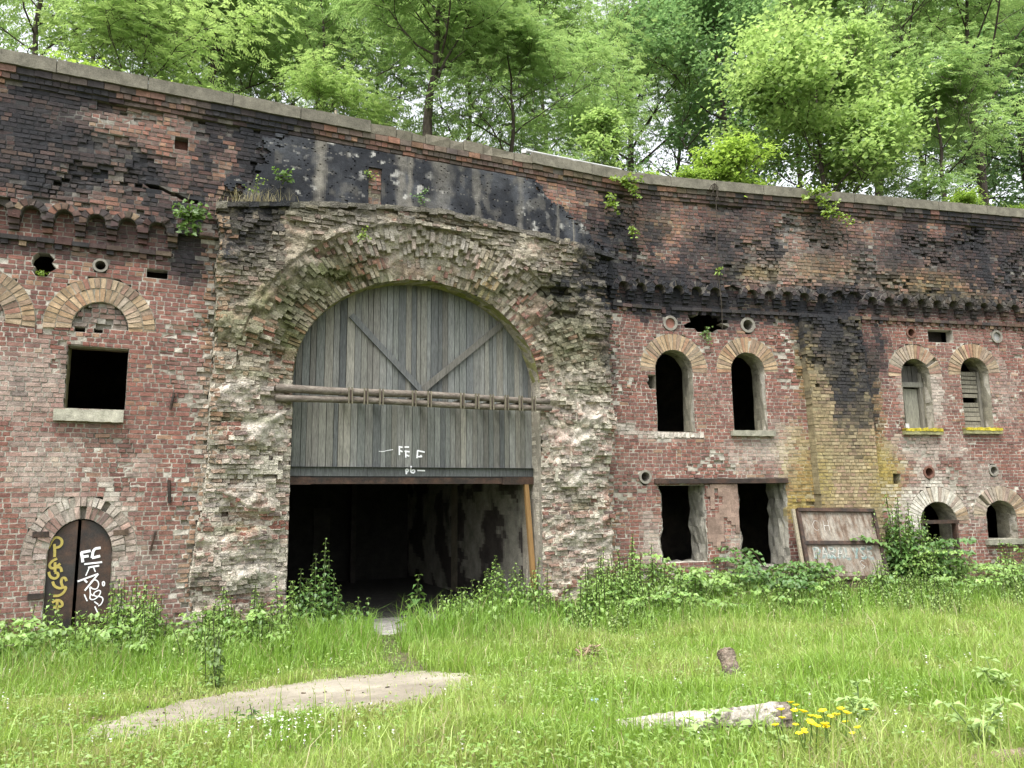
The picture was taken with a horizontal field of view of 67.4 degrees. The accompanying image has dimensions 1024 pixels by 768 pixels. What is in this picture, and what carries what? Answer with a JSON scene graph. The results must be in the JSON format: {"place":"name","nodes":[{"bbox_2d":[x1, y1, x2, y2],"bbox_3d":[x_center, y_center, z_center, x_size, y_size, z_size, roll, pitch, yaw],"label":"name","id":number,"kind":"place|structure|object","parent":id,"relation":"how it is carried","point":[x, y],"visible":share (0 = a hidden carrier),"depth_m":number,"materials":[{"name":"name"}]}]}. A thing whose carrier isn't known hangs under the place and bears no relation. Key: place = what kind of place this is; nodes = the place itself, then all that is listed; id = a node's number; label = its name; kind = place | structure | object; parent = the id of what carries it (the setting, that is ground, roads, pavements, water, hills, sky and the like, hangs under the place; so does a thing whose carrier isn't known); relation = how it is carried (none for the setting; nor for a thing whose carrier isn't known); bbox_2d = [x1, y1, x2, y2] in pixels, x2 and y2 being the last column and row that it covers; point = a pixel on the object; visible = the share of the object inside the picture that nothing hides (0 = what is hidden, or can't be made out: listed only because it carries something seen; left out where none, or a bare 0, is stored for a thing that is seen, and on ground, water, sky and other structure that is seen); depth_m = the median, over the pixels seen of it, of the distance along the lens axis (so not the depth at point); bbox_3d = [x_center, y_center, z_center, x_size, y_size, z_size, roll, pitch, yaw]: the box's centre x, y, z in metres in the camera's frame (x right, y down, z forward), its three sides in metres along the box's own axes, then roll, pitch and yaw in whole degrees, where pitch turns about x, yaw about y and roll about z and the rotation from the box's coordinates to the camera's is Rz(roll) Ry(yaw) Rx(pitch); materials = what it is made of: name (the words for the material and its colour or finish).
{"place":"outdoors","nodes":[
{"label":"outdoors","id":0,"kind":"place"},
{"bbox_2d":[71,671,475,737],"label":"path","id":1,"kind":"structure","parent":0,"point":[334,687],"depth_m":8.20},
{"bbox_2d":[232,703,259,722],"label":"thistle","id":2,"kind":"object","parent":1,"relation":"on","point":[254,711],"visible":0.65,"depth_m":6.86,"materials":[{"name":"green plant"}]},
{"bbox_2d":[60,670,469,742],"bbox_3d":[-2.164,3.353,8.256,3.836,0.321,3.934,-1,-9,0],"label":"path debris","id":3,"kind":"object","parent":1,"relation":"on","point":[100,720],"visible":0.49,"depth_m":7.91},
{"bbox_2d":[0,564,1023,767],"bbox_3d":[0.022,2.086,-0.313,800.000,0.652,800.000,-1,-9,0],"label":"ground","id":4,"kind":"structure","parent":0,"point":[404,656],"depth_m":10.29,"materials":[{"name":"green plant"}]},
{"bbox_2d":[3,645,76,669],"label":"bramble bush","id":5,"kind":"object","parent":4,"relation":"on","point":[44,654],"visible":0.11,"depth_m":10.81,"materials":[{"name":"green plant"}]},
{"bbox_2d":[3,630,129,658],"bbox_3d":[-6.659,3.945,11.391,1.681,0.485,1.458,-1,-9,0],"label":"bramble bush","id":6,"kind":"object","parent":4,"relation":"on","point":[27,639],"visible":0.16,"depth_m":11.10,"materials":[{"name":"green plant"}]},
{"bbox_2d":[0,576,297,672],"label":"nettle bank","id":7,"kind":"structure","parent":4,"relation":"on","point":[119,620],"depth_m":11.72,"materials":[{"name":"green plant"}]},
{"bbox_2d":[197,616,225,688],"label":"tall weed","id":8,"kind":"object","parent":4,"relation":"on","point":[215,663],"visible":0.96,"depth_m":9.40,"materials":[{"name":"green plant"}]},
{"bbox_2d":[294,538,349,631],"bbox_3d":[-3.394,3.645,13.643,1.131,1.787,1.195,-1,-9,0],"label":"nettle clump","id":9,"kind":"object","parent":4,"relation":"on","point":[309,601],"visible":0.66,"depth_m":13.58,"materials":[{"name":"green plant"}]},
{"bbox_2d":[344,597,377,628],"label":"nettle clump","id":10,"kind":"object","parent":4,"relation":"on","point":[357,610],"visible":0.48,"depth_m":13.93,"materials":[{"name":"green plant"}]},
{"bbox_2d":[395,574,429,624],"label":"nettle plant","id":11,"kind":"object","parent":4,"relation":"on","point":[415,600],"visible":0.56,"depth_m":14.57,"materials":[{"name":"green plant"}]},
{"bbox_2d":[460,555,522,616],"bbox_3d":[-0.368,4.013,15.067,1.424,1.301,0.630,-1,-9,0],"label":"nettle clump","id":12,"kind":"object","parent":4,"relation":"on","point":[493,581],"visible":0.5,"depth_m":15.03,"materials":[{"name":"green plant"}]},
{"bbox_2d":[1,629,1014,748],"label":"clover flowers","id":13,"kind":"object","parent":4,"relation":"on","point":[472,684],"visible":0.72,"depth_m":6.16,"materials":[{"name":"white plant"}]},
{"bbox_2d":[0,48,1023,645],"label":"brick fort","id":14,"kind":"structure","parent":4,"relation":"on","point":[478,362],"depth_m":15.99,"materials":[{"name":"red brick"}]},
{"bbox_2d":[35,270,49,275],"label":"wall plant","id":15,"kind":"object","parent":14,"relation":"attached to","point":[42,274],"depth_m":12.62,"materials":[{"name":"green plant"}]},
{"bbox_2d":[27,521,78,636],"bbox_3d":[-7.288,3.287,12.136,0.626,2.212,0.112,5,-10,-33],"label":"iron door","id":16,"kind":"structure","parent":14,"relation":"in","point":[61,560],"depth_m":12.21,"materials":[{"name":"paint"}]},
{"bbox_2d":[20,497,136,612],"bbox_3d":[-7.005,3.186,12.427,1.633,2.698,0.395,3,-9,-24],"label":"doorway","id":17,"kind":"structure","parent":14,"relation":"in","point":[63,513],"depth_m":12.43,"materials":[{"name":"paint"}]},
{"bbox_2d":[42,278,154,422],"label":"window","id":18,"kind":"structure","parent":14,"relation":"in","point":[61,312],"depth_m":12.88,"materials":[{"name":"paint"}]},
{"bbox_2d":[74,520,128,630],"bbox_3d":[-6.648,3.322,12.433,0.700,2.216,0.110,2,-9,-15],"label":"iron door","id":19,"kind":"structure","parent":14,"relation":"in","point":[95,556],"depth_m":12.43,"materials":[{"name":"brown metal"}]},
{"bbox_2d":[172,199,212,235],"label":"wall plant","id":20,"kind":"object","parent":14,"relation":"attached to","point":[197,213],"depth_m":13.36,"materials":[{"name":"green plant"}]},
{"bbox_2d":[188,187,298,202],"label":"dry grass tuft","id":21,"kind":"object","parent":14,"relation":"on","point":[255,198],"visible":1,"depth_m":13.97,"materials":[{"name":"brown plant"}]},
{"bbox_2d":[244,174,267,194],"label":"wall plant","id":22,"kind":"object","parent":14,"relation":"attached to","point":[257,175],"depth_m":13.87,"materials":[{"name":"green plant"}]},
{"bbox_2d":[272,166,294,184],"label":"wall plant","id":23,"kind":"object","parent":14,"relation":"attached to","point":[283,172],"depth_m":14.17,"materials":[{"name":"green plant"}]},
{"bbox_2d":[357,225,371,241],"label":"wall plant","id":24,"kind":"object","parent":14,"relation":"attached to","point":[364,235],"depth_m":14.64,"materials":[{"name":"green plant"}]},
{"bbox_2d":[410,188,429,203],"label":"wall plant","id":25,"kind":"object","parent":14,"relation":"attached to","point":[421,197],"depth_m":15.31,"materials":[{"name":"green plant"}]},
{"bbox_2d":[521,149,621,169],"bbox_3d":[1.356,-4.973,17.137,2.552,0.120,0.132,3,-9,-24],"label":"metal rail","id":26,"kind":"object","parent":14,"relation":"on","point":[524,151],"visible":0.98,"depth_m":16.97,"materials":[{"name":"grey metal"}]},
{"bbox_2d":[569,103,634,168],"bbox_3d":[2.134,-5.370,18.189,1.598,2.543,1.513,-1,-9,0],"label":"sapling","id":27,"kind":"object","parent":14,"relation":"on","point":[601,120],"visible":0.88,"depth_m":18.13,"materials":[{"name":"green plant"}]},
{"bbox_2d":[603,192,619,214],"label":"wall plant","id":28,"kind":"object","parent":14,"relation":"attached to","point":[610,202],"depth_m":17.20,"materials":[{"name":"green plant"}]},
{"bbox_2d":[609,172,643,197],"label":"wall plant","id":29,"kind":"object","parent":14,"relation":"attached to","point":[632,188],"depth_m":17.36,"materials":[{"name":"green plant"}]},
{"bbox_2d":[628,225,639,237],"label":"wall plant","id":30,"kind":"object","parent":14,"relation":"attached to","point":[631,232],"depth_m":17.41,"materials":[{"name":"green plant"}]},
{"bbox_2d":[641,163,664,174],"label":"shrub","id":31,"kind":"object","parent":14,"relation":"on","point":[656,172],"visible":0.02,"depth_m":18.68,"materials":[{"name":"green plant"}]},
{"bbox_2d":[640,334,706,438],"bbox_3d":[3.635,0.081,17.743,1.705,2.426,0.592,2,-9,-14],"label":"window","id":32,"kind":"structure","parent":14,"relation":"in","point":[686,353],"depth_m":17.68,"materials":[{"name":"paint"}]},
{"bbox_2d":[657,484,707,561],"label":"window","id":33,"kind":"structure","parent":14,"relation":"in","point":[698,535],"depth_m":17.55,"materials":[{"name":"paint"}]},
{"bbox_2d":[667,159,718,180],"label":"shrub","id":34,"kind":"object","parent":14,"relation":"on","point":[695,173],"visible":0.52,"depth_m":18.79,"materials":[{"name":"green plant"}]},
{"bbox_2d":[700,326,712,343],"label":"wall plant","id":35,"kind":"object","parent":14,"relation":"attached to","point":[706,333],"depth_m":17.77,"materials":[{"name":"green plant"}]},
{"bbox_2d":[709,183,722,329],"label":"hanging vine","id":36,"kind":"object","parent":14,"relation":"hanging from","point":[714,185],"visible":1,"depth_m":18.05,"materials":[{"name":"brown plant"}]},
{"bbox_2d":[686,114,798,196],"bbox_3d":[5.563,-5.124,19.176,2.631,2.254,2.547,-1,-9,0],"label":"shrub","id":37,"kind":"object","parent":14,"relation":"on","point":[734,155],"visible":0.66,"depth_m":18.84,"materials":[{"name":"green plant"}]},
{"bbox_2d":[716,337,777,436],"bbox_3d":[5.477,0.088,18.140,1.595,2.345,0.665,1,-9,-13],"label":"window","id":38,"kind":"structure","parent":14,"relation":"in","point":[757,355],"depth_m":18.11,"materials":[{"name":"paint"}]},
{"bbox_2d":[736,483,790,566],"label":"window","id":39,"kind":"structure","parent":14,"relation":"in","point":[776,493],"depth_m":18.02,"materials":[{"name":"paint"}]},
{"bbox_2d":[800,179,835,206],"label":"wall plant","id":40,"kind":"object","parent":14,"relation":"attached to","point":[816,191],"depth_m":18.59,"materials":[{"name":"green plant"}]},
{"bbox_2d":[819,197,854,226],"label":"wall plant","id":41,"kind":"object","parent":14,"relation":"attached to","point":[828,211],"depth_m":18.66,"materials":[{"name":"green plant"}]},
{"bbox_2d":[888,345,943,434],"bbox_3d":[9.961,0.164,19.179,1.551,2.252,0.684,1,-9,-13],"label":"window","id":42,"kind":"structure","parent":14,"relation":"in","point":[920,364],"depth_m":19.22,"materials":[{"name":"paint"}]},
{"bbox_2d":[905,487,969,575],"bbox_3d":[10.265,3.634,18.807,1.750,2.196,0.620,1,-9,-13],"label":"window","id":43,"kind":"structure","parent":14,"relation":"in","point":[949,508],"depth_m":18.71,"materials":[{"name":"paint"}]},
{"bbox_2d":[948,344,1002,433],"bbox_3d":[11.666,0.146,19.585,1.566,2.309,0.686,1,-9,-13],"label":"window","id":44,"kind":"structure","parent":14,"relation":"in","point":[979,361],"depth_m":19.60,"materials":[{"name":"paint"}]},
{"bbox_2d":[972,486,1023,544],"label":"window","id":45,"kind":"structure","parent":14,"relation":"in","point":[1006,503],"depth_m":19.12,"materials":[{"name":"paint"}]},
{"bbox_2d":[0,599,1023,767],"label":"meadow weeds","id":46,"kind":"object","parent":4,"relation":"on","point":[627,763],"visible":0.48,"depth_m":6.13,"materials":[{"name":"green plant"}]},
{"bbox_2d":[575,644,603,657],"bbox_3d":[1.074,3.810,10.914,0.366,0.206,0.430,-5,-10,26],"label":"brush heap","id":47,"kind":"object","parent":4,"relation":"on","point":[588,649],"visible":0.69,"depth_m":10.89,"materials":[{"name":"brown wood"}]},
{"bbox_2d":[438,534,866,637],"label":"bramble bank","id":48,"kind":"structure","parent":4,"relation":"on","point":[613,592],"depth_m":14.88,"materials":[{"name":"green plant"}]},
{"bbox_2d":[626,552,755,596],"bbox_3d":[3.860,4.206,16.472,2.694,1.252,2.727,-8,-12,42],"label":"bramble bush","id":49,"kind":"object","parent":4,"relation":"on","point":[691,577],"visible":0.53,"depth_m":15.89,"materials":[{"name":"green plant"}]},
{"bbox_2d":[616,701,794,734],"bbox_3d":[1.484,2.600,5.986,1.342,0.284,0.263,-2,-9,10],"label":"fallen log","id":50,"kind":"object","parent":4,"relation":"on","point":[773,706],"visible":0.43,"depth_m":5.87,"materials":[{"name":"grey wood"}]},
{"bbox_2d":[717,647,740,676],"bbox_3d":[2.368,3.105,8.239,0.205,0.514,0.478,1,-9,-8],"label":"log stump","id":51,"kind":"object","parent":4,"relation":"on","point":[725,655],"visible":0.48,"depth_m":8.29,"materials":[{"name":"brown wood"}]},
{"bbox_2d":[683,707,789,750],"bbox_3d":[1.648,2.619,5.595,0.783,0.428,0.440,-2,-9,12],"label":"dock plant","id":52,"kind":"object","parent":4,"relation":"on","point":[718,716],"visible":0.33,"depth_m":5.66,"materials":[{"name":"green plant"}]},
{"bbox_2d":[710,546,844,595],"bbox_3d":[5.661,4.156,16.557,2.980,1.332,2.859,-1,-9,0],"label":"bramble bush","id":53,"kind":"object","parent":4,"relation":"on","point":[754,568],"visible":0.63,"depth_m":16.35,"materials":[{"name":"green plant"}]},
{"bbox_2d":[771,723,785,758],"bbox_3d":[1.824,2.457,5.224,0.056,0.273,0.058,-12,-13,5],"label":"buttercup","id":54,"kind":"object","parent":4,"relation":"on","point":[775,724],"visible":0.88,"depth_m":5.24,"materials":[{"name":"yellow plant"}]},
{"bbox_2d":[787,701,795,731],"bbox_3d":[2.069,2.502,5.668,0.060,0.296,0.063,-7,-22,22],"label":"buttercup","id":55,"kind":"object","parent":4,"relation":"on","point":[790,702],"visible":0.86,"depth_m":5.70,"materials":[{"name":"yellow plant"}]},
{"bbox_2d":[790,708,798,740],"bbox_3d":[2.051,2.482,5.520,0.058,0.283,0.061,-7,0,-15],"label":"buttercup","id":56,"kind":"object","parent":4,"relation":"on","point":[794,710],"visible":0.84,"depth_m":5.51,"materials":[{"name":"yellow plant"}]},
{"bbox_2d":[796,731,804,752],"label":"buttercup","id":57,"kind":"object","parent":4,"relation":"on","point":[798,732],"visible":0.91,"depth_m":5.15,"materials":[{"name":"yellow plant"}]},
{"bbox_2d":[799,709,808,745],"bbox_3d":[2.029,2.455,5.385,0.065,0.319,0.068,20,-16,-37],"label":"buttercup","id":58,"kind":"object","parent":4,"relation":"on","point":[803,711],"visible":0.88,"depth_m":5.40,"materials":[{"name":"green plant"}]},
{"bbox_2d":[807,720,816,757],"bbox_3d":[1.999,2.426,5.146,0.064,0.317,0.068,3,0,-10],"label":"buttercup","id":59,"kind":"object","parent":4,"relation":"on","point":[811,722],"visible":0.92,"depth_m":5.15,"materials":[{"name":"yellow plant"}]},
{"bbox_2d":[814,724,820,750],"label":"buttercup","id":60,"kind":"object","parent":4,"relation":"on","point":[817,725],"visible":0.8,"depth_m":5.16,"materials":[{"name":"yellow plant"}]},
{"bbox_2d":[818,708,828,737],"bbox_3d":[2.227,2.450,5.388,0.066,0.324,0.069,-19,-8,41],"label":"buttercup","id":61,"kind":"object","parent":4,"relation":"on","point":[824,709],"visible":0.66,"depth_m":5.40,"materials":[{"name":"yellow plant"}]},
{"bbox_2d":[821,722,829,754],"bbox_3d":[2.115,2.442,5.175,0.063,0.295,0.060,3,-13,-11],"label":"buttercup","id":62,"kind":"object","parent":4,"relation":"on","point":[824,723],"visible":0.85,"depth_m":5.19,"materials":[{"name":"yellow plant"}]},
{"bbox_2d":[832,713,839,739],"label":"buttercup","id":63,"kind":"object","parent":4,"relation":"on","point":[836,722],"visible":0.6,"depth_m":5.37,"materials":[{"name":"yellow plant"}]},
{"bbox_2d":[791,508,889,594],"bbox_3d":[7.392,3.748,17.209,2.243,1.952,0.674,1,-9,-13],"label":"leaning panel","id":64,"kind":"object","parent":4,"relation":"on","point":[827,534],"visible":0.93,"depth_m":17.28,"materials":[{"name":"wood"}]},
{"bbox_2d":[837,706,843,733],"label":"buttercup","id":65,"kind":"object","parent":4,"relation":"on","point":[840,708],"visible":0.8,"depth_m":5.54,"materials":[{"name":"yellow plant"}]},
{"bbox_2d":[842,710,850,741],"bbox_3d":[2.318,2.453,5.364,0.069,0.322,0.065,7,-7,31],"label":"buttercup","id":66,"kind":"object","parent":4,"relation":"on","point":[847,712],"visible":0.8,"depth_m":5.36,"materials":[{"name":"yellow plant"}]},
{"bbox_2d":[833,678,878,719],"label":"hogweed","id":67,"kind":"object","parent":4,"relation":"on","point":[853,702],"visible":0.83,"depth_m":5.99,"materials":[{"name":"green plant"}]},
{"bbox_2d":[850,495,977,584],"bbox_3d":[8.927,3.755,17.633,2.966,2.407,2.610,-1,-9,0],"label":"elder bush","id":68,"kind":"object","parent":4,"relation":"on","point":[897,554],"visible":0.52,"depth_m":17.36,"materials":[{"name":"green plant"}]},
{"bbox_2d":[816,510,1023,620],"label":"weed bank","id":69,"kind":"structure","parent":4,"relation":"on","point":[1016,578],"depth_m":16.34,"materials":[{"name":"green plant"}]},
{"bbox_2d":[932,696,1023,742],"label":"hogweed","id":70,"kind":"object","parent":4,"relation":"on","point":[979,721],"visible":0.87,"depth_m":5.49,"materials":[{"name":"green plant"}]},
{"bbox_2d":[971,656,1014,686],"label":"hogweed","id":71,"kind":"object","parent":4,"relation":"on","point":[993,672],"visible":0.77,"depth_m":6.86,"materials":[{"name":"green plant"}]},
{"bbox_2d":[966,747,1023,764],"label":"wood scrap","id":72,"kind":"object","parent":4,"relation":"on","point":[1012,751],"visible":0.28,"depth_m":5.25,"materials":[{"name":"brown wood"}]},
{"bbox_2d":[0,0,1023,203],"label":"sky","id":73,"kind":"structure","parent":0,"point":[653,159],"materials":[{"name":"white"}]},
{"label":"earth bank","id":74,"kind":"structure","parent":0,"visible":0},
{"bbox_2d":[46,48,120,69],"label":"shrub","id":75,"kind":"object","parent":74,"relation":"on","point":[63,57],"visible":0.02,"depth_m":14.62,"materials":[{"name":"green plant"}]},
{"bbox_2d":[0,0,199,67],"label":"ash tree","id":76,"kind":"object","parent":74,"relation":"on","point":[14,16],"visible":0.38,"depth_m":18.25,"materials":[{"name":"green plant"}]},
{"bbox_2d":[0,0,242,79],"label":"ash tree","id":77,"kind":"object","parent":74,"relation":"on","point":[29,42],"visible":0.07,"depth_m":25.89,"materials":[{"name":"green plant"}]},
{"bbox_2d":[4,0,310,96],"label":"ash tree","id":78,"kind":"object","parent":74,"relation":"on","point":[162,35],"visible":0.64,"depth_m":17.55,"materials":[{"name":"green plant"}]},
{"bbox_2d":[77,2,319,106],"bbox_3d":[-12.878,-10.648,32.301,10.486,13.862,10.890,-2,-9,8],"label":"ash tree","id":79,"kind":"object","parent":74,"relation":"on","point":[223,74],"visible":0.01,"depth_m":32.80,"materials":[{"name":"green plant"}]},
{"bbox_2d":[52,0,345,100],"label":"ash tree","id":80,"kind":"object","parent":74,"relation":"on","point":[233,81],"visible":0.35,"depth_m":23.65,"materials":[{"name":"green plant"}]},
{"bbox_2d":[151,3,422,117],"bbox_3d":[-9.634,-11.000,31.519,13.026,15.396,12.880,-3,-9,14],"label":"ash tree","id":81,"kind":"object","parent":74,"relation":"on","point":[351,61],"visible":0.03,"depth_m":31.52,"materials":[{"name":"green plant"}]},
{"bbox_2d":[259,32,421,134],"bbox_3d":[-4.386,-6.338,20.023,4.375,4.019,5.015,-5,-9,25],"label":"ash tree","id":82,"kind":"object","parent":74,"relation":"on","point":[330,90],"visible":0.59,"depth_m":19.38,"materials":[{"name":"green plant"}]},
{"bbox_2d":[209,0,480,133],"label":"ash tree","id":83,"kind":"object","parent":74,"relation":"on","point":[349,38],"visible":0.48,"depth_m":25.86,"materials":[{"name":"green plant"}]},
{"bbox_2d":[227,0,480,139],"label":"ash tree","id":84,"kind":"object","parent":74,"relation":"on","point":[402,81],"visible":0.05,"depth_m":32.53,"materials":[{"name":"green plant"}]},
{"bbox_2d":[307,0,545,135],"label":"ash tree","id":85,"kind":"object","parent":74,"relation":"on","point":[438,41],"visible":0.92,"depth_m":20.03,"materials":[{"name":"green plant"}]},
{"bbox_2d":[336,0,624,149],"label":"ash tree","id":86,"kind":"object","parent":74,"relation":"on","point":[436,120],"visible":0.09,"depth_m":32.17,"materials":[{"name":"green plant"}]},
{"bbox_2d":[395,0,643,161],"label":"ash tree","id":87,"kind":"object","parent":74,"relation":"on","point":[527,39],"visible":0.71,"depth_m":20.55,"materials":[{"name":"green plant"}]},
{"bbox_2d":[382,0,686,152],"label":"ash tree","id":88,"kind":"object","parent":74,"relation":"on","point":[579,4],"visible":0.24,"depth_m":28.03,"materials":[{"name":"green plant"}]},
{"bbox_2d":[500,46,669,172],"bbox_3d":[2.235,-6.687,22.855,5.406,5.468,5.206,-1,-9,2],"label":"ash tree","id":89,"kind":"object","parent":74,"relation":"on","point":[611,102],"visible":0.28,"depth_m":22.79,"materials":[{"name":"green plant"}]},
{"bbox_2d":[501,0,744,171],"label":"ash tree","id":90,"kind":"object","parent":74,"relation":"on","point":[619,8],"visible":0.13,"depth_m":31.43,"materials":[{"name":"green plant"}]},
{"bbox_2d":[599,0,831,185],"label":"lime tree","id":91,"kind":"object","parent":74,"relation":"on","point":[735,10],"visible":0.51,"depth_m":27.92,"materials":[{"name":"green plant"}]},
{"bbox_2d":[562,0,891,184],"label":"ash tree","id":92,"kind":"object","parent":74,"relation":"on","point":[658,124],"visible":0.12,"depth_m":34.36,"materials":[{"name":"green plant"}]},
{"bbox_2d":[649,0,935,187],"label":"ash tree","id":93,"kind":"object","parent":74,"relation":"on","point":[797,175],"visible":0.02,"depth_m":33.77,"materials":[{"name":"green plant"}]},
{"bbox_2d":[688,0,977,195],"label":"maple tree","id":94,"kind":"object","parent":74,"relation":"on","point":[781,73],"visible":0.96,"depth_m":21.61,"materials":[{"name":"green plant"}]},
{"bbox_2d":[711,0,1023,195],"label":"ash tree","id":95,"kind":"object","parent":74,"relation":"on","point":[840,12],"visible":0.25,"depth_m":26.81,"materials":[{"name":"green plant"}]},
{"bbox_2d":[778,0,1023,197],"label":"ash tree","id":96,"kind":"object","parent":74,"relation":"on","point":[936,18],"visible":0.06,"depth_m":34.58,"materials":[{"name":"green plant"}]},
{"bbox_2d":[824,0,1023,205],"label":"ash tree","id":97,"kind":"object","parent":74,"relation":"on","point":[981,167],"visible":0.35,"depth_m":26.05,"materials":[{"name":"green plant"}]},
{"bbox_2d":[838,11,1023,206],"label":"ash tree","id":98,"kind":"object","parent":74,"relation":"on","point":[953,85],"visible":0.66,"depth_m":22.80,"materials":[{"name":"green plant"}]},
{"bbox_2d":[893,0,1023,194],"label":"ash tree","id":99,"kind":"object","parent":74,"relation":"on","point":[959,21],"visible":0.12,"depth_m":32.94,"materials":[{"name":"green plant"}]},
{"bbox_2d":[895,5,1023,207],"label":"lime tree","id":100,"kind":"object","parent":74,"relation":"on","point":[1008,179],"visible":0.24,"depth_m":28.38,"materials":[{"name":"green plant"}]},
{"bbox_2d":[942,185,994,205],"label":"shrub","id":101,"kind":"object","parent":74,"relation":"on","point":[971,197],"visible":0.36,"depth_m":20.93,"materials":[{"name":"green plant"}]},
{"bbox_2d":[1004,203,1023,208],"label":"shrub","id":102,"kind":"object","parent":74,"relation":"on","point":[1021,206],"visible":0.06,"depth_m":21.52,"materials":[{"name":"green plant"}]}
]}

